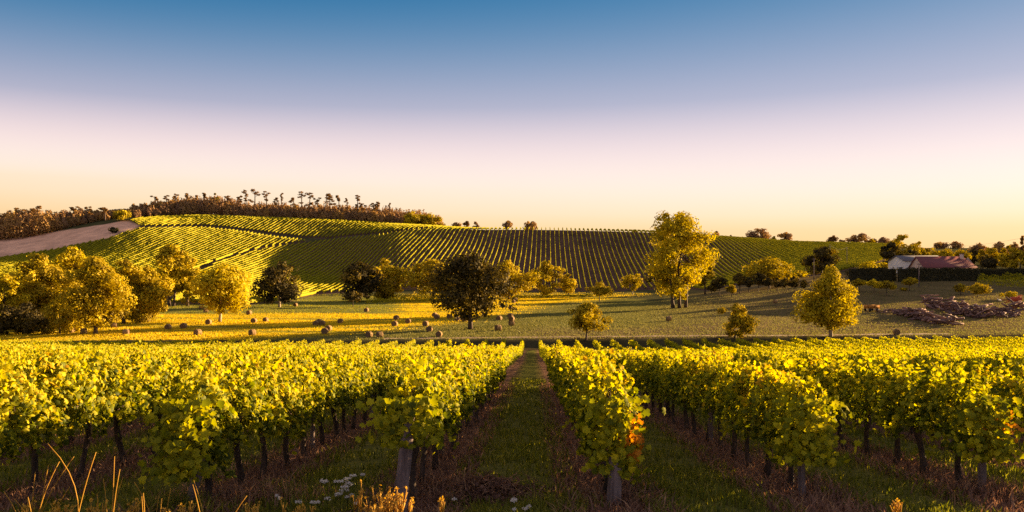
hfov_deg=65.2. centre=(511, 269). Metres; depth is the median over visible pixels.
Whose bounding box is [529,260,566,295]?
tree
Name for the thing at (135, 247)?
vine row
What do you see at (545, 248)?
vine row
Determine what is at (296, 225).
vine row
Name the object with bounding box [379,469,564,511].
cuttings heap
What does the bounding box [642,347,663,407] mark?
grapevine
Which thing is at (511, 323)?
hay bale
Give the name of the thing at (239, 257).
vine row
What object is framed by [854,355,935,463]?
grapevine
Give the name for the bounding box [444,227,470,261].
vine row
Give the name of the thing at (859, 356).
grapevine
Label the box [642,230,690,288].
vine row
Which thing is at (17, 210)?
pine tree
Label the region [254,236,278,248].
vine row
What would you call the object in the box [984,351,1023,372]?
grapevine
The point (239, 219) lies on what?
vine row
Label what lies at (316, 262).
vine row
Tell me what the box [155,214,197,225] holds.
vine row
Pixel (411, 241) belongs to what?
vine row
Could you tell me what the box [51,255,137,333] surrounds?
tree
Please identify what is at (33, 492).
grass stalk
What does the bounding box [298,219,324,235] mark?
vine row
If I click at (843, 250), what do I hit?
vine row
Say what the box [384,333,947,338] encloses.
path
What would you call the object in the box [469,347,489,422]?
grapevine
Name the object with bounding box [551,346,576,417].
grapevine
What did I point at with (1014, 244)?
tree
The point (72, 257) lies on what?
tree
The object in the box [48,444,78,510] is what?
grass stalk
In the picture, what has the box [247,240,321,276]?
vine row
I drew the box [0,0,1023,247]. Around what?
sky
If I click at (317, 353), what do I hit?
grapevine
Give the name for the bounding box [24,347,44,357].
grapevine
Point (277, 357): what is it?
grapevine
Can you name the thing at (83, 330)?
hay bale
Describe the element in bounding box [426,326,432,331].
hay bale
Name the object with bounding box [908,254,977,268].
house
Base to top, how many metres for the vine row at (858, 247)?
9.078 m
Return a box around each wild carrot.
[275,494,278,511]
[323,479,327,511]
[337,479,343,511]
[340,486,348,511]
[345,481,353,511]
[350,474,356,511]
[360,473,364,511]
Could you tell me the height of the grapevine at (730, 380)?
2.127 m
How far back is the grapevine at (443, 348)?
37.04 m
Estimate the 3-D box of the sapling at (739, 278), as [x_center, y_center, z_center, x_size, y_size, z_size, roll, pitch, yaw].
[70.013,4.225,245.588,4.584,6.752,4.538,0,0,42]
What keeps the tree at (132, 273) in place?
on the ground at (530, 362)
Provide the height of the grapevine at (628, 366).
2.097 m
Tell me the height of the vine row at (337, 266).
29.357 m
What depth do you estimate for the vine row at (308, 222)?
480.19 m
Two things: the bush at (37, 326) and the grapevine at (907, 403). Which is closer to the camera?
the grapevine at (907, 403)
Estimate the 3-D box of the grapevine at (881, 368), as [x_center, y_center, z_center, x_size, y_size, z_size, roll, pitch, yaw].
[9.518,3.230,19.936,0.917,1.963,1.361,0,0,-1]
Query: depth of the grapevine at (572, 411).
13.21 m
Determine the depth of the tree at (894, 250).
319.05 m
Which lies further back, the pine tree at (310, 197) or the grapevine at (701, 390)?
the pine tree at (310, 197)
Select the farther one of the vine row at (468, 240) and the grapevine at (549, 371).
the vine row at (468, 240)
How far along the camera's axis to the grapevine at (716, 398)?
14.69 m
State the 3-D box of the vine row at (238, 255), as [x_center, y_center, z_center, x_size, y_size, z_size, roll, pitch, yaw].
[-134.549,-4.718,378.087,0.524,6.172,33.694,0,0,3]
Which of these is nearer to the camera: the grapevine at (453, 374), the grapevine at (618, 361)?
the grapevine at (453, 374)
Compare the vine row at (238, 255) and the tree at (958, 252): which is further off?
the vine row at (238, 255)
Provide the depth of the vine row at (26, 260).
379.39 m
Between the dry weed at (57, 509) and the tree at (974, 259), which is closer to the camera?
the dry weed at (57, 509)
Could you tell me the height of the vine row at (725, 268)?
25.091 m
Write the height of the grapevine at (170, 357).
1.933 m
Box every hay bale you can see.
[80,328,86,333]
[122,329,129,334]
[164,324,171,328]
[180,323,186,328]
[193,329,201,334]
[205,319,211,324]
[248,329,256,335]
[321,328,328,333]
[365,331,372,337]
[376,332,383,337]
[422,321,428,326]
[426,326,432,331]
[435,331,441,336]
[494,325,501,330]
[508,321,514,325]
[892,329,900,334]
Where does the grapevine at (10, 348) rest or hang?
on the ground at (530, 362)
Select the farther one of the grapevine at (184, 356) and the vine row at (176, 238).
the vine row at (176, 238)
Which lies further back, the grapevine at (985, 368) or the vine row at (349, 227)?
the vine row at (349, 227)
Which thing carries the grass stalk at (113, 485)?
on the ground at (530, 362)
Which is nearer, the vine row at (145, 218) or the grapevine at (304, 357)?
the grapevine at (304, 357)
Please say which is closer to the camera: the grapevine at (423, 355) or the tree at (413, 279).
the grapevine at (423, 355)
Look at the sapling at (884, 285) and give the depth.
197.39 m
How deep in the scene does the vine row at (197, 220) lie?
474.30 m
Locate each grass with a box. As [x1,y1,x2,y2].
[0,377,1023,511]
[0,381,1023,511]
[242,279,1023,339]
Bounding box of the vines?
[0,334,1023,366]
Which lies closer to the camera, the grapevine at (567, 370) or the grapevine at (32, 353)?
the grapevine at (567, 370)
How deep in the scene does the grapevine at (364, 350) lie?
32.58 m
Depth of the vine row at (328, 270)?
366.80 m
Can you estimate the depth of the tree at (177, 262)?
214.89 m
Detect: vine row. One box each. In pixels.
[0,230,128,276]
[0,240,90,272]
[0,243,77,270]
[0,244,72,269]
[0,246,65,268]
[0,247,58,267]
[0,248,52,266]
[0,249,46,265]
[0,250,41,264]
[0,251,34,263]
[0,252,28,261]
[0,253,22,260]
[1,240,97,273]
[3,237,103,274]
[4,242,84,270]
[5,233,259,295]
[16,235,112,272]
[18,227,139,274]
[19,227,161,277]
[23,227,149,275]
[53,227,144,266]
[82,227,154,259]
[97,226,166,256]
[102,226,172,256]
[102,226,178,258]
[103,226,190,261]
[104,226,185,259]
[106,226,196,262]
[106,226,201,264]
[108,226,205,265]
[110,226,210,266]
[112,227,213,267]
[116,228,218,267]
[116,228,221,268]
[117,229,230,271]
[125,231,244,275]
[127,231,252,278]
[133,228,225,265]
[134,215,160,222]
[136,215,165,223]
[136,229,237,269]
[137,215,171,224]
[138,229,233,267]
[139,215,175,225]
[141,231,241,269]
[144,214,192,225]
[150,214,195,225]
[152,231,249,268]
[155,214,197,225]
[161,214,201,225]
[167,215,197,225]
[171,235,355,301]
[172,236,351,297]
[173,214,212,225]
[175,235,359,302]
[176,237,339,293]
[176,237,343,295]
[177,236,347,296]
[177,238,330,292]
[177,238,334,293]
[180,215,208,225]
[185,235,363,302]
[186,215,212,225]
[190,234,263,264]
[191,215,216,224]
[192,235,367,301]
[193,234,266,265]
[194,235,270,267]
[195,233,255,259]
[195,235,274,269]
[196,240,315,285]
[197,215,220,224]
[197,246,274,275]
[199,234,371,301]
[200,249,256,271]
[201,215,225,224]
[202,244,281,276]
[204,247,267,271]
[206,215,229,224]
[210,215,232,225]
[212,254,240,265]
[214,215,240,225]
[218,216,238,226]
[222,216,243,226]
[225,233,383,301]
[226,216,251,226]
[230,216,256,227]
[233,244,287,267]
[234,216,259,227]
[238,216,262,227]
[238,242,299,269]
[238,243,293,267]
[241,217,264,228]
[243,241,310,271]
[243,242,305,271]
[245,217,270,228]
[245,232,387,298]
[245,232,391,300]
[246,234,375,294]
[247,239,325,277]
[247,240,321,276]
[249,217,273,229]
[250,231,396,302]
[251,233,379,295]
[253,217,278,229]
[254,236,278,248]
[257,217,284,230]
[260,217,288,231]
[264,217,290,231]
[265,236,282,246]
[268,218,292,231]
[272,218,297,232]
[274,231,400,301]
[275,218,301,232]
[279,218,305,233]
[283,218,311,233]
[287,218,313,234]
[290,218,318,234]
[294,219,319,235]
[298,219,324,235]
[301,219,328,236]
[305,219,332,236]
[309,219,336,236]
[313,219,339,236]
[317,220,342,236]
[321,220,347,236]
[325,220,350,237]
[329,220,354,237]
[333,220,356,236]
[338,221,360,235]
[338,230,405,291]
[342,221,365,235]
[346,221,368,235]
[346,229,410,290]
[350,221,370,234]
[354,222,375,234]
[354,229,415,288]
[358,222,378,233]
[362,222,382,233]
[365,296,442,302]
[366,222,385,233]
[370,222,389,233]
[373,223,391,232]
[373,294,439,299]
[376,228,420,275]
[377,223,395,232]
[380,228,425,276]
[381,223,400,232]
[391,227,431,266]
[392,226,438,274]
[395,225,445,276]
[400,226,451,285]
[403,226,447,272]
[405,226,456,287]
[417,227,461,287]
[420,226,460,272]
[426,227,465,284]
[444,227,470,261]
[448,227,473,264]
[459,227,477,256]
[465,227,481,253]
[469,227,485,257]
[475,227,488,254]
[479,227,492,258]
[484,227,496,256]
[486,227,500,265]
[492,227,504,264]
[497,227,508,267]
[504,227,512,260]
[509,227,516,259]
[513,227,520,264]
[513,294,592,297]
[517,227,525,271]
[522,227,529,278]
[528,227,533,273]
[533,227,537,289]
[539,227,541,289]
[545,228,545,283]
[550,229,551,287]
[554,227,557,288]
[558,227,562,287]
[562,227,567,273]
[566,228,574,287]
[570,228,580,287]
[574,228,586,289]
[579,228,592,286]
[583,228,596,281]
[587,228,602,282]
[591,228,610,288]
[595,228,616,288]
[599,228,622,288]
[603,229,628,288]
[608,229,627,274]
[611,229,640,288]
[616,229,646,287]
[620,229,651,287]
[624,229,656,286]
[629,229,648,263]
[633,229,653,265]
[637,230,677,287]
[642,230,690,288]
[646,230,706,288]
[670,233,734,284]
[686,250,737,283]
[692,252,733,280]
[696,249,730,277]
[699,247,753,279]
[700,239,770,277]
[701,246,748,276]
[703,239,753,273]
[707,236,783,273]
[707,239,746,271]
[709,236,793,275]
[711,235,793,272]
[716,235,811,273]
[716,236,795,271]
[721,235,809,270]
[725,235,822,272]
[730,236,809,267]
[733,236,806,265]
[737,236,838,270]
[742,237,841,270]
[746,237,844,269]
[749,237,847,268]
[757,238,850,267]
[760,238,853,267]
[762,238,856,266]
[770,239,859,265]
[773,239,863,263]
[775,239,861,263]
[778,239,865,262]
[787,240,868,262]
[790,240,869,260]
[795,240,874,260]
[801,241,876,261]
[807,241,879,260]
[809,241,880,260]
[812,241,882,259]
[817,241,880,256]
[822,241,879,255]
[823,241,879,254]
[827,241,876,252]
[837,242,878,252]
[839,242,879,251]
[845,241,880,249]
[851,242,879,248]
[977,276,1023,286]
[978,273,1023,283]
[1001,272,1023,280]
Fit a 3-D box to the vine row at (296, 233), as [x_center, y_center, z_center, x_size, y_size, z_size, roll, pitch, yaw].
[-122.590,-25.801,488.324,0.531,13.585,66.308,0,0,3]
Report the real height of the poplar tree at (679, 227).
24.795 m
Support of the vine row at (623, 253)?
on the ground at (530, 362)
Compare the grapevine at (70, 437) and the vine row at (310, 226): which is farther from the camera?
the vine row at (310, 226)
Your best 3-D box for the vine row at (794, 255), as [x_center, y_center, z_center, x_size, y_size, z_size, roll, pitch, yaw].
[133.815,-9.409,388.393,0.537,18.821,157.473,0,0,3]
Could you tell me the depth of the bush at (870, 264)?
302.17 m
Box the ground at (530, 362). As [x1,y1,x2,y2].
[0,216,1023,511]
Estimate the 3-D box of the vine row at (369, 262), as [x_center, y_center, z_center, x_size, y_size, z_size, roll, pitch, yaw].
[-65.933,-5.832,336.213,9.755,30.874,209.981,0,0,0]
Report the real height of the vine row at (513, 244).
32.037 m
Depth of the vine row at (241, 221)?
481.20 m
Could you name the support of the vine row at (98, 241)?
on the ground at (530, 362)
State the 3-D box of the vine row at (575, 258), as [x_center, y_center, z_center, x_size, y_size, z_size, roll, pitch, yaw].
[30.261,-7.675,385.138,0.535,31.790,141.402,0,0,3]
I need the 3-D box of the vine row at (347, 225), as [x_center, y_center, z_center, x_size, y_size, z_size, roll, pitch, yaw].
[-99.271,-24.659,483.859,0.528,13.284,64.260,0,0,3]
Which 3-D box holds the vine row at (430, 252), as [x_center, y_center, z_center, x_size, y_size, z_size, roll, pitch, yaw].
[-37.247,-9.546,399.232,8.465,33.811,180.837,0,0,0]
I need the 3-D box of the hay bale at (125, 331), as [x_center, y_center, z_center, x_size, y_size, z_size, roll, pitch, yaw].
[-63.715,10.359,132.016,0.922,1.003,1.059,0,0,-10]
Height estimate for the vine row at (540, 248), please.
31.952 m
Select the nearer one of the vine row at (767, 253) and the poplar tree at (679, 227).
the poplar tree at (679, 227)
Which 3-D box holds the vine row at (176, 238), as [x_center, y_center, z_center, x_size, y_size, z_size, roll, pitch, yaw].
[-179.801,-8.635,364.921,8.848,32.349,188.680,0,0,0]
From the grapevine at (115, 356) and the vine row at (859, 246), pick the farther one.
the vine row at (859, 246)
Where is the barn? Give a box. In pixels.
[886,256,914,273]
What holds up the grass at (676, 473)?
on the ground at (530, 362)
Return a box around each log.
[926,312,946,318]
[936,297,954,303]
[949,321,963,324]
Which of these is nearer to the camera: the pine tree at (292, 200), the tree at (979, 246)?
the tree at (979, 246)
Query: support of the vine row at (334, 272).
on the ground at (530, 362)
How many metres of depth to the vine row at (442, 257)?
393.69 m
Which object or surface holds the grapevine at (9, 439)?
on the ground at (530, 362)
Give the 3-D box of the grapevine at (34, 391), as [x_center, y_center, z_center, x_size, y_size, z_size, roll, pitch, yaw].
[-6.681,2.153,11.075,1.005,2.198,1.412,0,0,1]
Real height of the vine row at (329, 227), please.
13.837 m
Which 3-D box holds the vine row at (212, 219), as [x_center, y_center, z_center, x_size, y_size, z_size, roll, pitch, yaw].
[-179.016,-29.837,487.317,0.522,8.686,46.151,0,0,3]
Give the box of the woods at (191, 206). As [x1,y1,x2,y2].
[124,195,443,223]
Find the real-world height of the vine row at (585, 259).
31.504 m
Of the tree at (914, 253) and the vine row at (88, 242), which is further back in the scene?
the vine row at (88, 242)
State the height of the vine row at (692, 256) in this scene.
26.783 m
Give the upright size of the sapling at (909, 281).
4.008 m
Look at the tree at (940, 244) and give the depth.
478.38 m
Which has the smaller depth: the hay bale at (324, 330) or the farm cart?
the hay bale at (324, 330)
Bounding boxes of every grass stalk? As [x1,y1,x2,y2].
[31,472,35,511]
[39,463,58,511]
[40,465,48,511]
[42,457,73,511]
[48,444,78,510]
[78,453,95,511]
[112,456,114,511]
[113,469,119,511]
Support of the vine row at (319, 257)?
on the ground at (530, 362)
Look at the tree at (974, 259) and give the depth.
348.62 m
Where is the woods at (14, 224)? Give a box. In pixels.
[0,208,123,239]
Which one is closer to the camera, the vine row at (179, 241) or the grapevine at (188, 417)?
the grapevine at (188, 417)
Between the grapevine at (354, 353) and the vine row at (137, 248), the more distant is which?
the vine row at (137, 248)
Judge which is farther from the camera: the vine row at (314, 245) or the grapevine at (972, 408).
the vine row at (314, 245)
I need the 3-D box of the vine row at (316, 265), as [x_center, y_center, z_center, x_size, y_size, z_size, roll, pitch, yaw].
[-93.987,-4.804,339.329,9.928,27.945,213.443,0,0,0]
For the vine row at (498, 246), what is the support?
on the ground at (530, 362)
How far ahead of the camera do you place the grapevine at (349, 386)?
17.03 m
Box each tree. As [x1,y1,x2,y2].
[0,253,83,316]
[0,274,31,313]
[14,207,25,213]
[29,205,41,230]
[47,246,101,309]
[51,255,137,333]
[69,206,79,220]
[84,206,91,221]
[98,207,107,220]
[100,259,155,323]
[112,209,131,220]
[125,265,175,321]
[153,244,200,305]
[172,255,199,305]
[180,262,254,321]
[242,190,248,205]
[248,189,260,203]
[249,260,303,306]
[261,191,270,207]
[273,197,278,206]
[288,197,295,212]
[297,191,308,205]
[307,193,313,206]
[313,197,320,207]
[324,193,333,206]
[333,195,340,209]
[339,261,385,301]
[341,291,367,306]
[355,195,359,219]
[370,203,376,210]
[372,258,411,299]
[399,258,465,299]
[403,211,421,223]
[418,213,435,224]
[419,248,519,328]
[428,217,445,225]
[462,221,469,226]
[489,260,540,299]
[502,220,512,229]
[522,221,538,229]
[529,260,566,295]
[555,273,577,293]
[567,301,613,339]
[584,281,613,301]
[620,274,642,294]
[643,210,719,307]
[643,263,675,294]
[695,259,715,293]
[716,302,759,337]
[741,256,800,288]
[745,228,771,238]
[777,232,792,239]
[790,264,863,336]
[800,246,840,274]
[826,235,838,241]
[844,233,870,241]
[874,237,889,242]
[879,241,905,263]
[880,234,922,260]
[905,249,922,255]
[906,241,930,255]
[925,247,942,255]
[933,241,949,248]
[936,248,953,255]
[950,241,963,248]
[950,249,971,258]
[964,249,979,263]
[967,242,987,250]
[975,247,1000,265]
[978,256,1000,268]
[992,241,1006,253]
[996,245,1023,267]
[1006,242,1019,253]
[1006,250,1023,268]
[1019,236,1023,250]
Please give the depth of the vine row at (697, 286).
300.56 m
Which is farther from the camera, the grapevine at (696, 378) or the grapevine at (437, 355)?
the grapevine at (437, 355)
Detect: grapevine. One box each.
[0,342,17,353]
[0,344,86,494]
[0,345,68,364]
[0,352,24,368]
[0,355,42,463]
[0,359,37,458]
[4,341,67,449]
[10,346,39,363]
[23,342,50,355]
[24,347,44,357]
[25,345,65,359]
[39,342,64,354]
[39,346,122,479]
[40,346,100,443]
[61,349,92,372]
[77,343,105,361]
[84,350,162,464]
[85,348,116,356]
[89,347,125,438]
[93,339,154,430]
[102,347,123,366]
[107,345,192,455]
[110,347,132,359]
[124,342,151,358]
[124,344,171,425]
[130,353,249,501]
[131,342,151,353]
[147,348,173,362]
[153,349,209,409]
[159,350,178,365]
[166,344,190,354]
[168,346,224,406]
[170,347,194,363]
[178,345,209,369]
[186,341,212,359]
[199,346,225,365]
[202,341,222,358]
[203,351,264,422]
[210,348,287,487]
[219,344,239,358]
[225,341,267,427]
[238,353,303,478]
[247,343,264,355]
[248,349,275,373]
[257,346,290,373]
[258,363,322,467]
[259,344,285,358]
[260,347,272,359]
[264,343,284,359]
[281,341,307,373]
[284,357,326,455]
[291,342,302,357]
[293,348,310,369]
[301,346,352,444]
[302,342,326,383]
[312,349,336,363]
[322,356,361,438]
[323,347,343,365]
[324,343,357,362]
[326,348,368,432]
[340,345,373,428]
[349,346,363,359]
[353,347,369,361]
[355,344,370,357]
[355,350,452,499]
[357,350,381,422]
[369,352,393,415]
[373,346,400,397]
[375,347,406,393]
[388,347,447,484]
[389,345,416,372]
[404,351,426,370]
[405,349,423,371]
[412,349,427,366]
[414,343,433,369]
[416,351,462,469]
[427,357,467,459]
[428,347,442,368]
[429,349,439,367]
[432,346,445,358]
[436,349,475,451]
[437,341,449,354]
[445,342,479,439]
[448,356,474,440]
[451,348,478,432]
[461,343,492,405]
[464,347,492,410]
[465,350,486,426]
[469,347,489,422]
[472,344,499,410]
[484,346,500,402]
[485,342,505,393]
[486,350,499,390]
[488,346,506,397]
[545,342,562,391]
[547,344,560,390]
[548,344,563,382]
[548,357,554,384]
[549,349,562,391]
[550,346,575,387]
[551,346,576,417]
[554,347,571,411]
[554,351,580,425]
[554,364,584,428]
[560,348,603,431]
[560,360,582,430]
[566,354,608,464]
[570,348,640,481]
[571,347,607,449]
[571,348,589,366]
[574,352,665,494]
[607,347,625,360]
[611,343,627,368]
[617,350,634,389]
[621,346,641,398]
[624,347,644,390]
[631,348,655,408]
[631,360,649,404]
[635,352,659,409]
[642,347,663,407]
[643,347,676,414]
[649,352,679,418]
[656,356,687,423]
[665,349,703,429]
[673,348,705,435]
[684,345,729,440]
[695,347,729,447]
[704,347,756,457]
[719,353,776,467]
[725,348,807,477]
[731,349,759,365]
[740,351,760,361]
[749,349,777,368]
[751,359,861,490]
[763,354,786,371]
[768,353,802,377]
[786,350,810,365]
[787,354,828,402]
[795,349,853,423]
[796,351,819,370]
[814,351,869,449]
[828,350,855,367]
[837,354,894,455]
[842,356,868,424]
[845,350,862,365]
[852,356,885,427]
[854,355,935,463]
[861,356,884,366]
[876,354,962,473]
[876,359,893,429]
[892,356,924,434]
[906,356,921,370]
[911,351,932,364]
[917,353,940,370]
[918,357,1023,485]
[918,359,945,437]
[941,357,990,412]
[942,357,987,376]
[956,353,973,363]
[967,357,1002,377]
[968,353,983,367]
[968,359,1020,423]
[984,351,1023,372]
[987,357,1023,434]
[996,362,1020,437]
[1012,361,1023,422]
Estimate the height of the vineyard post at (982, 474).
1.161 m
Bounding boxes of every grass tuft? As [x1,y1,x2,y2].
[100,481,245,511]
[163,473,380,507]
[378,463,541,490]
[466,487,611,511]
[910,471,1023,503]
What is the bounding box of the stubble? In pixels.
[0,292,650,341]
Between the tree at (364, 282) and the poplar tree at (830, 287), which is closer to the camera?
the poplar tree at (830, 287)
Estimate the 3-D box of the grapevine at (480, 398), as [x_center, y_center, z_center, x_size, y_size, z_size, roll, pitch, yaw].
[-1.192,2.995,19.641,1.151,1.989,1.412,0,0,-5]
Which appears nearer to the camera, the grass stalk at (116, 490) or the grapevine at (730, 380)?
the grass stalk at (116, 490)
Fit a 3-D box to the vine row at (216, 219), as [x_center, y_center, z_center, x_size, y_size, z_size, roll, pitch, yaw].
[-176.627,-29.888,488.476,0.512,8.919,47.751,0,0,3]
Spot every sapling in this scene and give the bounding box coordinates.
[706,285,718,295]
[710,276,727,295]
[724,284,736,297]
[731,273,746,292]
[741,277,753,292]
[750,272,766,292]
[763,277,773,286]
[771,278,781,291]
[779,278,792,292]
[787,276,799,292]
[798,279,808,292]
[851,278,866,291]
[866,279,876,287]
[874,280,896,295]
[901,277,917,290]
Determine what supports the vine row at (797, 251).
on the ground at (530, 362)
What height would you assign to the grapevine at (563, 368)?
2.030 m
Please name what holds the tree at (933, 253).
on the ground at (530, 362)
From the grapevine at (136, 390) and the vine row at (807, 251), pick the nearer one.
the grapevine at (136, 390)
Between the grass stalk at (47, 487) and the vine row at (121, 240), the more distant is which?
the vine row at (121, 240)
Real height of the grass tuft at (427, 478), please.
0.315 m
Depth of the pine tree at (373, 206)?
527.84 m
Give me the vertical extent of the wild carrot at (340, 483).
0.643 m
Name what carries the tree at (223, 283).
on the ground at (530, 362)
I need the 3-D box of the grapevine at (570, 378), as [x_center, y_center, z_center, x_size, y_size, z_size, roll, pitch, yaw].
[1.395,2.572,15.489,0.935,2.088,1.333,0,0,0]
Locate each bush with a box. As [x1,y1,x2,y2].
[0,302,43,333]
[0,314,22,334]
[17,315,60,334]
[40,296,76,333]
[72,321,87,331]
[108,227,119,232]
[127,312,151,322]
[794,270,809,276]
[855,260,880,268]
[879,262,887,267]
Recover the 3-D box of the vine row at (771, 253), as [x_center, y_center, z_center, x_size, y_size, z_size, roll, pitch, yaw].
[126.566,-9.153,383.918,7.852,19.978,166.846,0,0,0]
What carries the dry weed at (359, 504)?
on the ground at (530, 362)
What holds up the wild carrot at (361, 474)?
on the ground at (530, 362)
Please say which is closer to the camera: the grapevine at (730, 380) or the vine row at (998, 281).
the grapevine at (730, 380)
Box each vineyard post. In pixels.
[186,410,214,508]
[310,371,314,449]
[392,418,414,511]
[606,457,621,507]
[708,380,712,444]
[797,433,805,495]
[978,428,986,494]
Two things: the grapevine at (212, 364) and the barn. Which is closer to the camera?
the grapevine at (212, 364)
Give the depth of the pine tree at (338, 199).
527.28 m
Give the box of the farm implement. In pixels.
[998,295,1022,303]
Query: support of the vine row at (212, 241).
on the ground at (530, 362)
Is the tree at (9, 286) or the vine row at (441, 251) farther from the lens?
the vine row at (441, 251)
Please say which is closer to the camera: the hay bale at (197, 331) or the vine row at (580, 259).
the hay bale at (197, 331)
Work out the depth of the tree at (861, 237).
472.85 m
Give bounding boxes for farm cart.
[863,301,880,311]
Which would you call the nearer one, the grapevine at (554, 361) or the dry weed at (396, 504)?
the dry weed at (396, 504)
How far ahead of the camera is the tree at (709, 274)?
257.13 m
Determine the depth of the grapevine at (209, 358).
23.42 m
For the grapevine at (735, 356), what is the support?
on the ground at (530, 362)
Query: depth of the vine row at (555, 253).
386.96 m
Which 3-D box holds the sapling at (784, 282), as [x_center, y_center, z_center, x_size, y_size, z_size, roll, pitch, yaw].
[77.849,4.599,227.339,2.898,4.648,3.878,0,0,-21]
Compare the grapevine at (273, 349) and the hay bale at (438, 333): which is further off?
the hay bale at (438, 333)
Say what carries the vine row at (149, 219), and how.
on the ground at (530, 362)
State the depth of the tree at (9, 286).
146.70 m
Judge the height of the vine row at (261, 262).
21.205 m
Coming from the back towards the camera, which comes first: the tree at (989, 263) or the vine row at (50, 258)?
the vine row at (50, 258)
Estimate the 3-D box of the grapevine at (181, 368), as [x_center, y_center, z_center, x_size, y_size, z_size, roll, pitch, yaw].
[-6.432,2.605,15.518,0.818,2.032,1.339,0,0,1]
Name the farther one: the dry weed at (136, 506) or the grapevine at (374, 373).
the grapevine at (374, 373)
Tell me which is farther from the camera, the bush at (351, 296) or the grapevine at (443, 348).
the bush at (351, 296)
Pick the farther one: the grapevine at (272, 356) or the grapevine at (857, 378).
the grapevine at (272, 356)
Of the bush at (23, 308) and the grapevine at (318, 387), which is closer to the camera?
the grapevine at (318, 387)
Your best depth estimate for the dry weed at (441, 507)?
8.54 m
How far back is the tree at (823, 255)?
281.03 m
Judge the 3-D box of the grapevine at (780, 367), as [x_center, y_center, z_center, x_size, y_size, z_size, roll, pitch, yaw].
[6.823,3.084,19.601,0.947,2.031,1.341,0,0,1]
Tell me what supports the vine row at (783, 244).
on the ground at (530, 362)
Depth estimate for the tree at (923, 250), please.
333.40 m
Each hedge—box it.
[849,267,897,283]
[897,266,978,281]
[978,267,1023,278]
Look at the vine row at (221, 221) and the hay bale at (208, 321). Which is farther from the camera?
the vine row at (221, 221)
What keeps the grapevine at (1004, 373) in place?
on the ground at (530, 362)
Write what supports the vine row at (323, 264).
on the ground at (530, 362)
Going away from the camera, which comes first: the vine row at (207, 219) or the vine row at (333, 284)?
the vine row at (333, 284)
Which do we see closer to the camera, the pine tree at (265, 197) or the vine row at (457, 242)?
the vine row at (457, 242)
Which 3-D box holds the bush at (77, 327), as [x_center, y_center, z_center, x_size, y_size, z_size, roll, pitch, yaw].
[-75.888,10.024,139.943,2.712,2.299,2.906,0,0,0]
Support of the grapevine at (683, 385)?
on the ground at (530, 362)
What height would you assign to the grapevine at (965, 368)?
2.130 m
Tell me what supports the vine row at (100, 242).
on the ground at (530, 362)
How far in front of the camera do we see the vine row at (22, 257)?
387.97 m
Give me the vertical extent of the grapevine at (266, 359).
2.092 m
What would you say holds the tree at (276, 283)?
on the ground at (530, 362)
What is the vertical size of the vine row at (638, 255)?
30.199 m
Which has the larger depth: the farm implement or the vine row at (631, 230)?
the vine row at (631, 230)
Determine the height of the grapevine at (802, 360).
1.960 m
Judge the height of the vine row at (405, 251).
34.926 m
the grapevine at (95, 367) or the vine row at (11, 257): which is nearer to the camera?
the grapevine at (95, 367)
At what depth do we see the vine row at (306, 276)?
367.11 m
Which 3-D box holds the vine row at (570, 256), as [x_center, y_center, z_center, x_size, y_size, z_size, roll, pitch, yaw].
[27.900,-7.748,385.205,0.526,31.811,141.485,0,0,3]
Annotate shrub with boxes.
[952,283,967,294]
[967,282,992,296]
[999,291,1017,297]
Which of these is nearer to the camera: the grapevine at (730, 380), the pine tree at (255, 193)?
the grapevine at (730, 380)
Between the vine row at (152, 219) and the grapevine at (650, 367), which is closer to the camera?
the grapevine at (650, 367)
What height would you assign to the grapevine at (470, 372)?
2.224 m
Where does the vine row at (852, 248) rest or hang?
on the ground at (530, 362)
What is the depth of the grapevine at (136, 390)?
13.20 m
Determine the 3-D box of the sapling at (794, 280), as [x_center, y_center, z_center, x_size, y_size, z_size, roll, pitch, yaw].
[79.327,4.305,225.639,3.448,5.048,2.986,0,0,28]
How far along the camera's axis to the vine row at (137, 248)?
406.39 m
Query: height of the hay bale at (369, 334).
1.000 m
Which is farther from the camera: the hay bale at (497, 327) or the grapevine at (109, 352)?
the hay bale at (497, 327)
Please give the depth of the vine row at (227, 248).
407.61 m
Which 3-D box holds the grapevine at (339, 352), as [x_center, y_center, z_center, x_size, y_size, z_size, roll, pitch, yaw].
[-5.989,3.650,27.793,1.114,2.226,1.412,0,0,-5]
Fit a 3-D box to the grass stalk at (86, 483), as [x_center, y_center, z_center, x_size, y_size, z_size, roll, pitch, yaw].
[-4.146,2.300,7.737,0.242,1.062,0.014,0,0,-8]
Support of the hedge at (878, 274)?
on the ground at (530, 362)
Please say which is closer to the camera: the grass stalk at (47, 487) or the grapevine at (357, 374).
the grass stalk at (47, 487)
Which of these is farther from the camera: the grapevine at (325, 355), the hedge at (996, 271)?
the hedge at (996, 271)
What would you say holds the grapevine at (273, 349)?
on the ground at (530, 362)
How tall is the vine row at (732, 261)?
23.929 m
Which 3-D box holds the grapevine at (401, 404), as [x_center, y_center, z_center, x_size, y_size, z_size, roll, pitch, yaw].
[-1.351,2.180,10.575,1.235,2.110,1.717,0,0,0]
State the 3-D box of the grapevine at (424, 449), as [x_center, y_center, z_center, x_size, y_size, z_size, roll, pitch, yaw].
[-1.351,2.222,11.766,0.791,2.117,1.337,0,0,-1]
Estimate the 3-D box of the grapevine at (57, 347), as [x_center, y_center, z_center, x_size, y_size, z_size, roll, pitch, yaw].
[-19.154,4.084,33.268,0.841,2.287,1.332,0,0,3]
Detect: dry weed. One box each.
[17,500,36,511]
[46,499,76,511]
[65,498,108,511]
[118,498,142,511]
[162,500,195,511]
[243,501,259,511]
[280,496,315,511]
[350,480,364,511]
[363,484,407,511]
[363,499,386,511]
[389,486,414,511]
[437,496,444,511]
[890,498,902,511]
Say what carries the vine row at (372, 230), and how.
on the ground at (530, 362)
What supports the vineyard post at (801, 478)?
on the ground at (530, 362)
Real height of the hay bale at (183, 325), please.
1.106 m

